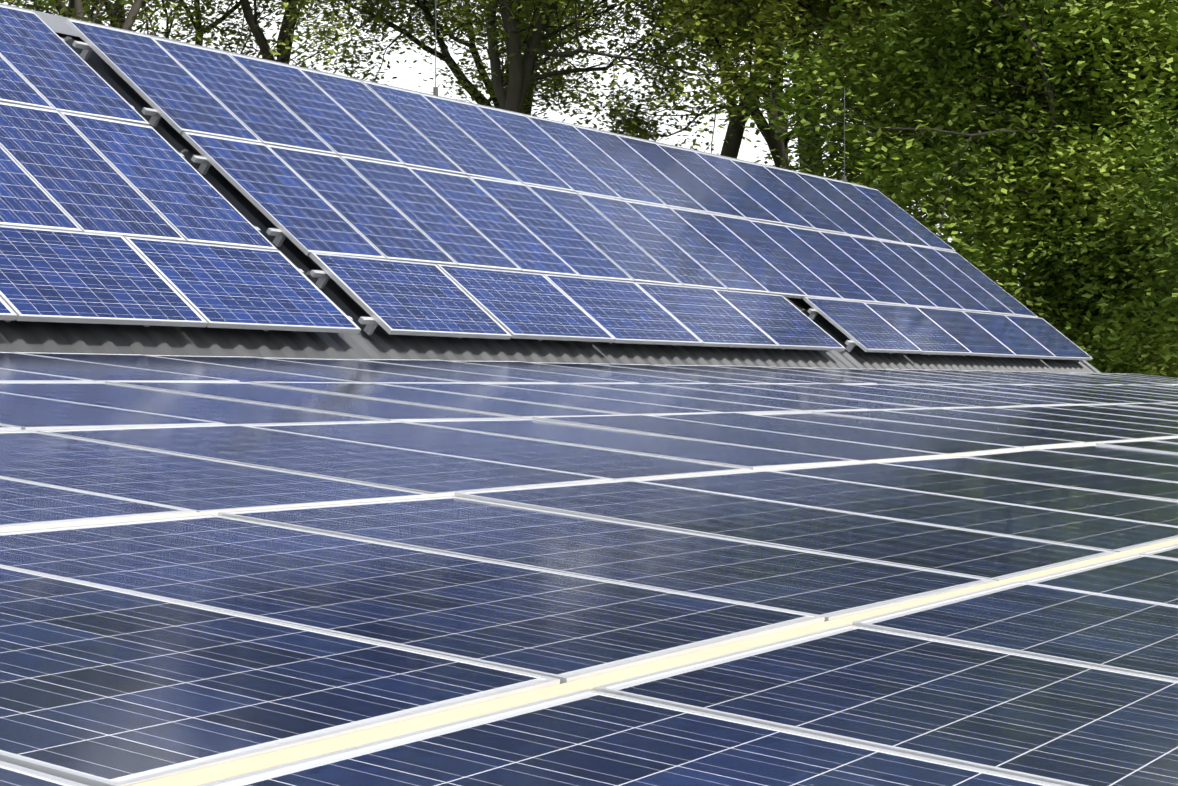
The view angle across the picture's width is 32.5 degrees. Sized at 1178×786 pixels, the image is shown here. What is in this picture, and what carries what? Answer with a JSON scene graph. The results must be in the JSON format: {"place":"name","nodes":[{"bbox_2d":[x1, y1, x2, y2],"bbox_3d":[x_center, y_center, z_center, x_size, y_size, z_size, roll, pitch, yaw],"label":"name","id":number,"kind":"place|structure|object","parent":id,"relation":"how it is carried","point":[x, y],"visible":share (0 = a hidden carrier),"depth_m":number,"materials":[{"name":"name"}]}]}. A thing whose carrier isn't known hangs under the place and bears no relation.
{"place":"outdoors","nodes":[
{"label":"outdoors","id":0,"kind":"place"},
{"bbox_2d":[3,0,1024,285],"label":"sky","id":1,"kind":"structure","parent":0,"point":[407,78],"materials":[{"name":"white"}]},
{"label":"barn walls","id":2,"kind":"object","parent":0,"visible":0},
{"bbox_2d":[0,32,1094,372],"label":"roof","id":3,"kind":"structure","parent":2,"relation":"on","point":[380,342],"depth_m":16.29,"materials":[{"name":"grey metal"}]},
{"bbox_2d":[4,38,1079,360],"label":"steep roof rails","id":4,"kind":"structure","parent":3,"relation":"on","point":[278,234],"depth_m":16.16,"materials":[{"name":"metal"}]},
{"bbox_2d":[0,5,1092,359],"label":"solar panels","id":5,"kind":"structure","parent":4,"relation":"on","point":[392,211],"depth_m":18.17,"materials":[{"name":"blue glass"}]},
{"bbox_2d":[0,3,1100,372],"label":"roof flashings","id":6,"kind":"object","parent":2,"relation":"on","point":[54,23],"visible":0.12,"depth_m":19.38,"materials":[{"name":"metal"}]},
{"bbox_2d":[433,0,845,181],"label":"lightning rods","id":7,"kind":"object","parent":6,"relation":"on","point":[435,90],"visible":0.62,"depth_m":22.20,"materials":[{"name":"grey metal"}]},
{"bbox_3d":[3.387,0.333,13.625,9.820,1.006,32.750,0,0,31],"label":"low roof sheet","id":8,"kind":"object","parent":2,"relation":"on","visible":0},
{"bbox_2d":[0,352,1177,785],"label":"solar panels","id":9,"kind":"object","parent":8,"relation":"on","point":[138,652],"depth_m":4.50,"materials":[{"name":"blue glass"}]},
{"bbox_2d":[0,381,1177,785],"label":"row cover strips","id":10,"kind":"object","parent":8,"relation":"on","point":[206,775],"visible":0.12,"depth_m":3.49,"materials":[{"name":"metal"}]},
{"label":"terrain","id":11,"kind":"structure","parent":0,"visible":0},
{"bbox_2d":[8,0,115,24],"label":"oak tree","id":12,"kind":"object","parent":11,"relation":"on","point":[35,8],"depth_m":67.05,"materials":[{"name":"green plant"}]},
{"bbox_2d":[0,0,375,76],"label":"oak tree","id":13,"kind":"object","parent":11,"relation":"on","point":[75,9],"visible":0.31,"depth_m":62.37,"materials":[{"name":"green plant"}]},
{"bbox_2d":[30,0,434,73],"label":"oak tree","id":14,"kind":"object","parent":11,"relation":"on","point":[122,18],"visible":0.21,"depth_m":76.31,"materials":[{"name":"green plant"}]},
{"bbox_2d":[185,0,433,79],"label":"oak tree","id":15,"kind":"object","parent":11,"relation":"on","point":[256,31],"visible":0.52,"depth_m":70.92,"materials":[{"name":"green plant"}]},
{"bbox_2d":[299,0,655,128],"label":"oak tree","id":16,"kind":"object","parent":11,"relation":"on","point":[427,8],"visible":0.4,"depth_m":76.94,"materials":[{"name":"green plant"}]},
{"bbox_2d":[427,0,953,146],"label":"oak tree","id":17,"kind":"object","parent":11,"relation":"on","point":[520,79],"visible":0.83,"depth_m":60.27,"materials":[{"name":"green plant"}]},
{"bbox_2d":[576,0,926,170],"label":"oak tree","id":18,"kind":"object","parent":11,"relation":"on","point":[634,130],"visible":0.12,"depth_m":78.27,"materials":[{"name":"green plant"}]},
{"bbox_2d":[517,0,1015,158],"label":"oak tree","id":19,"kind":"object","parent":11,"relation":"on","point":[731,147],"visible":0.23,"depth_m":60.21,"materials":[{"name":"green plant"}]},
{"bbox_2d":[687,0,888,176],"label":"oak tree","id":20,"kind":"object","parent":11,"relation":"on","point":[790,4],"visible":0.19,"depth_m":62.56,"materials":[{"name":"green plant"}]},
{"bbox_2d":[734,12,1025,288],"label":"maple tree","id":21,"kind":"object","parent":11,"relation":"on","point":[933,232],"depth_m":78.61,"materials":[{"name":"green plant"}]},
{"bbox_2d":[726,0,1177,369],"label":"maple tree","id":22,"kind":"object","parent":11,"relation":"on","point":[1059,46],"visible":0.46,"depth_m":51.83,"materials":[{"name":"green plant"}]},
{"bbox_2d":[773,0,1177,316],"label":"maple tree","id":23,"kind":"object","parent":11,"relation":"on","point":[1034,124],"visible":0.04,"depth_m":57.26,"materials":[{"name":"green plant"}]},
{"bbox_2d":[951,59,1063,321],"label":"maple tree","id":24,"kind":"object","parent":11,"relation":"on","point":[991,100],"depth_m":73.52,"materials":[{"name":"green plant"}]},
{"bbox_2d":[919,26,1177,377],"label":"maple tree","id":25,"kind":"object","parent":11,"relation":"on","point":[1138,327],"visible":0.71,"depth_m":48.86,"materials":[{"name":"green plant"}]}
]}

